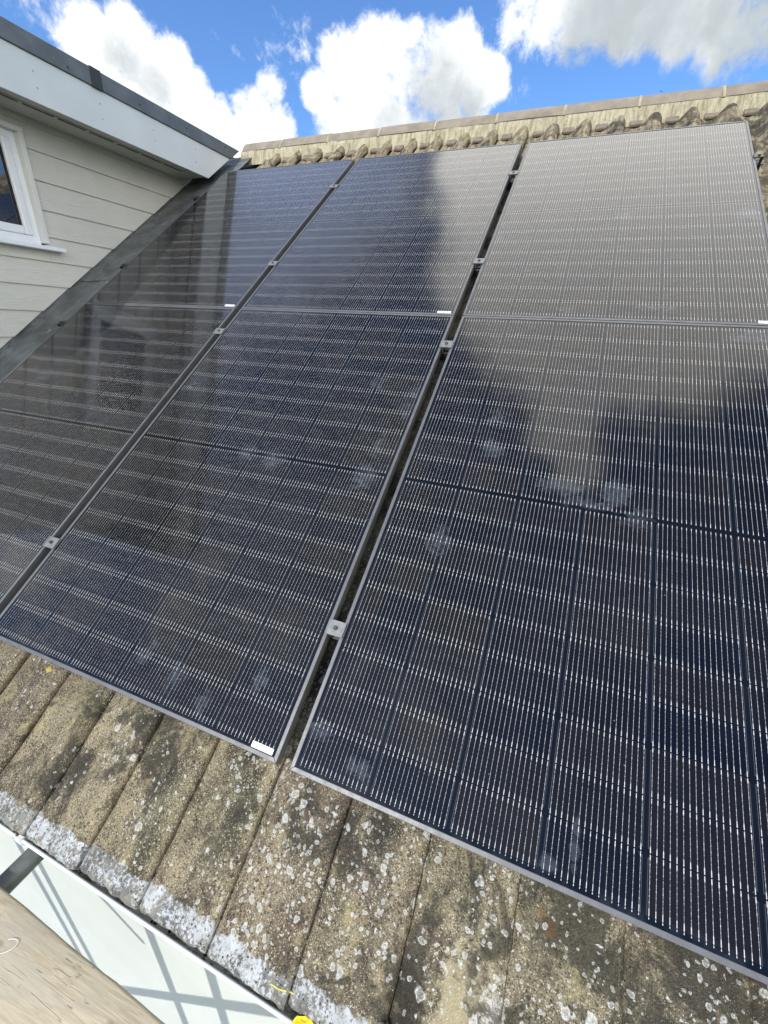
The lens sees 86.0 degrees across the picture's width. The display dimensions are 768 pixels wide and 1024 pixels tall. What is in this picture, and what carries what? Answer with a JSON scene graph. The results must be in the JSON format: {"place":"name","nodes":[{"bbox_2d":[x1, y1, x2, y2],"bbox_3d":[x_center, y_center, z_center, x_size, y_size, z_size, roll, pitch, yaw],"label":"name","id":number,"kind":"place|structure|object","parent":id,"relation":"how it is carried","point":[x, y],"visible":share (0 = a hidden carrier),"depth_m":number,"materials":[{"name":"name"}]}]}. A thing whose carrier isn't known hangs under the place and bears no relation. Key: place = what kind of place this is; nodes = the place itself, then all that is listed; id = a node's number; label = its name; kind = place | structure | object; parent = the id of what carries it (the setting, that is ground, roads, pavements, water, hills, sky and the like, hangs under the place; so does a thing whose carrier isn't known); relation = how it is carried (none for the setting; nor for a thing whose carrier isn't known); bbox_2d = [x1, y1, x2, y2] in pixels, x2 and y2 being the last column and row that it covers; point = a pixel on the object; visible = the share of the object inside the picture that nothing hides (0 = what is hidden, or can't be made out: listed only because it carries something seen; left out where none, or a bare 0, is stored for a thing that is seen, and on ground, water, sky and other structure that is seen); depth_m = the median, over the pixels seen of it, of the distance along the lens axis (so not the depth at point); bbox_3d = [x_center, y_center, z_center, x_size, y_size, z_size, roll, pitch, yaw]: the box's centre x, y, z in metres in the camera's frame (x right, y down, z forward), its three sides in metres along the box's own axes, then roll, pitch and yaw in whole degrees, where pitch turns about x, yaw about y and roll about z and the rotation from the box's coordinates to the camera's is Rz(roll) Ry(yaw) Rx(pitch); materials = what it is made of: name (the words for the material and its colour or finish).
{"place":"outdoors","nodes":[
{"label":"outdoors","id":0,"kind":"place"},
{"bbox_2d":[0,0,767,157],"label":"sky","id":1,"kind":"structure","parent":0,"point":[240,72],"materials":[{"name":"blue"}]},
{"label":"ground","id":2,"kind":"structure","parent":0,"visible":0},
{"bbox_2d":[0,848,43,893],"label":"scaffolding","id":3,"kind":"object","parent":2,"relation":"on","point":[18,870],"visible":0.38,"depth_m":1.17,"materials":[{"name":"grey metal"}]},
{"bbox_2d":[0,887,164,1023],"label":"scaffold board","id":4,"kind":"object","parent":3,"relation":"on","point":[48,975],"visible":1,"depth_m":0.94,"materials":[{"name":"brown wood"}]},
{"bbox_2d":[0,80,767,1023],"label":"house","id":5,"kind":"structure","parent":2,"relation":"on","point":[254,876],"depth_m":0.97,"materials":[{"name":"concrete"}]},
{"bbox_2d":[0,16,251,381],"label":"dormer","id":6,"kind":"object","parent":5,"relation":"on","point":[103,178],"visible":0.77,"depth_m":2.67,"materials":[{"name":"wood"}]},
{"bbox_2d":[0,119,66,252],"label":"window","id":7,"kind":"structure","parent":6,"relation":"in","point":[22,223],"depth_m":2.48,"materials":[{"name":"white plastic"}]},
{"bbox_2d":[9,674,518,1007],"bbox_3d":[-0.259,0.885,0.966,2.803,0.310,0.300,11,26,19],"label":"moss","id":8,"kind":"object","parent":5,"relation":"on","point":[154,922],"visible":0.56,"depth_m":0.99,"materials":[{"name":"green plant"}]},
{"bbox_2d":[270,983,313,1023],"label":"tag","id":9,"kind":"object","parent":5,"relation":"on","point":[301,1019],"visible":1,"depth_m":0.80,"materials":[{"name":"yellow plastic"}]},
{"bbox_2d":[330,636,338,641],"bbox_3d":[-0.666,0.247,1.373,3.545,0.034,0.036,11,62,19],"label":"mounting rail","id":10,"kind":"object","parent":5,"relation":"attached to","point":[334,638],"depth_m":1.17,"materials":[{"name":"metal"}]},
{"bbox_2d":[42,536,60,549],"bbox_3d":[-1.223,0.118,1.528,0.054,0.040,0.042,11,61,18],"label":"clamp","id":11,"kind":"object","parent":10,"relation":"attached to","point":[51,542],"visible":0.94,"depth_m":1.52,"materials":[{"name":"grey metal"}]},
{"bbox_2d":[0,308,453,763],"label":"solar panel","id":12,"kind":"object","parent":10,"relation":"attached to","point":[197,566],"visible":1,"depth_m":1.42,"materials":[{"name":"glass"}]},
{"bbox_2d":[324,618,346,637],"bbox_3d":[-0.132,0.330,1.157,0.054,0.040,0.042,11,61,19],"label":"clamp","id":13,"kind":"object","parent":10,"relation":"attached to","point":[336,628],"visible":0.98,"depth_m":1.15,"materials":[{"name":"grey metal"}]},
{"bbox_2d":[289,316,767,984],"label":"solar panel","id":14,"kind":"object","parent":10,"relation":"attached to","point":[549,664],"visible":1,"depth_m":1.05,"materials":[{"name":"glass"}]},
{"bbox_2d":[439,348,448,359],"bbox_3d":[-0.271,-0.774,1.928,3.545,0.034,0.036,11,62,19],"label":"mounting rail","id":15,"kind":"object","parent":5,"relation":"attached to","point":[444,354],"depth_m":1.74,"materials":[{"name":"metal"}]},
{"bbox_2d":[0,303,236,613],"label":"solar panel","id":16,"kind":"object","parent":15,"relation":"attached to","point":[87,391],"visible":0.89,"depth_m":1.95,"materials":[{"name":"glass"}]},
{"bbox_2d":[213,328,224,337],"bbox_3d":[-0.828,-0.904,2.084,0.054,0.040,0.042,11,61,18],"label":"clamp","id":17,"kind":"object","parent":15,"relation":"attached to","point":[217,332],"visible":0.83,"depth_m":2.07,"materials":[{"name":"grey metal"}]},
{"bbox_2d":[439,340,453,352],"bbox_3d":[0.260,-0.687,1.710,0.054,0.040,0.042,11,62,19],"label":"clamp","id":18,"kind":"object","parent":15,"relation":"attached to","point":[444,344],"visible":0.94,"depth_m":1.70,"materials":[{"name":"grey metal"}]},
{"bbox_2d":[471,266,480,277],"bbox_3d":[-0.074,-1.284,2.205,3.545,0.034,0.036,11,62,19],"label":"mounting rail","id":19,"kind":"object","parent":5,"relation":"attached to","point":[476,272],"depth_m":2.01,"materials":[{"name":"metal"}]},
{"bbox_2d":[267,261,278,269],"bbox_3d":[-0.632,-1.413,2.360,0.054,0.040,0.042,11,61,18],"label":"clamp","id":20,"kind":"object","parent":19,"relation":"attached to","point":[271,264],"visible":0.82,"depth_m":2.35,"materials":[{"name":"grey metal"}]},
{"bbox_2d":[473,258,485,269],"bbox_3d":[0.459,-1.200,1.988,0.054,0.040,0.042,11,61,19],"label":"clamp","id":21,"kind":"object","parent":19,"relation":"attached to","point":[476,261],"visible":0.91,"depth_m":1.98,"materials":[{"name":"grey metal"}]},
{"bbox_2d":[463,121,767,325],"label":"solar panel","id":22,"kind":"object","parent":19,"relation":"attached to","point":[668,225],"visible":0.84,"depth_m":1.89,"materials":[{"name":"glass"}]},
{"bbox_2d":[506,161,760,188],"bbox_3d":[0.221,-2.048,2.620,3.545,0.034,0.036,11,62,19],"label":"mounting rail","id":23,"kind":"object","parent":5,"relation":"attached to","point":[510,184],"visible":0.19,"depth_m":2.42,"materials":[{"name":"metal"}]},
{"bbox_2d":[86,159,354,312],"bbox_3d":[-1.024,-1.909,2.765,1.134,0.030,1.764,11,61,19],"label":"solar panel","id":24,"kind":"object","parent":23,"relation":"attached to","point":[225,239],"visible":0.83,"depth_m":2.66,"materials":[{"name":"glass"}]},
{"bbox_2d":[329,184,338,191],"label":"clamp","id":25,"kind":"object","parent":23,"relation":"attached to","point":[332,187],"visible":0.82,"depth_m":2.77,"materials":[{"name":"grey metal"}]},
{"bbox_2d":[242,143,521,319],"bbox_3d":[0.065,-1.692,2.391,1.134,0.030,1.764,11,61,19],"label":"solar panel","id":26,"kind":"object","parent":23,"relation":"attached to","point":[402,234],"visible":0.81,"depth_m":2.27,"materials":[{"name":"glass"}]},
{"bbox_2d":[508,170,518,179],"bbox_3d":[0.755,-1.967,2.405,0.054,0.039,0.042,11,61,18],"label":"clamp","id":27,"kind":"object","parent":23,"relation":"attached to","point":[510,173],"visible":0.91,"depth_m":2.39,"materials":[{"name":"grey metal"}]},
{"bbox_2d":[753,153,763,164],"bbox_3d":[1.839,-1.735,2.023,0.053,0.042,0.036,11,61,19],"label":"end clamp","id":28,"kind":"object","parent":23,"relation":"attached to","point":[760,156],"visible":1,"depth_m":2.01,"materials":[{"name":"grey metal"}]}
]}

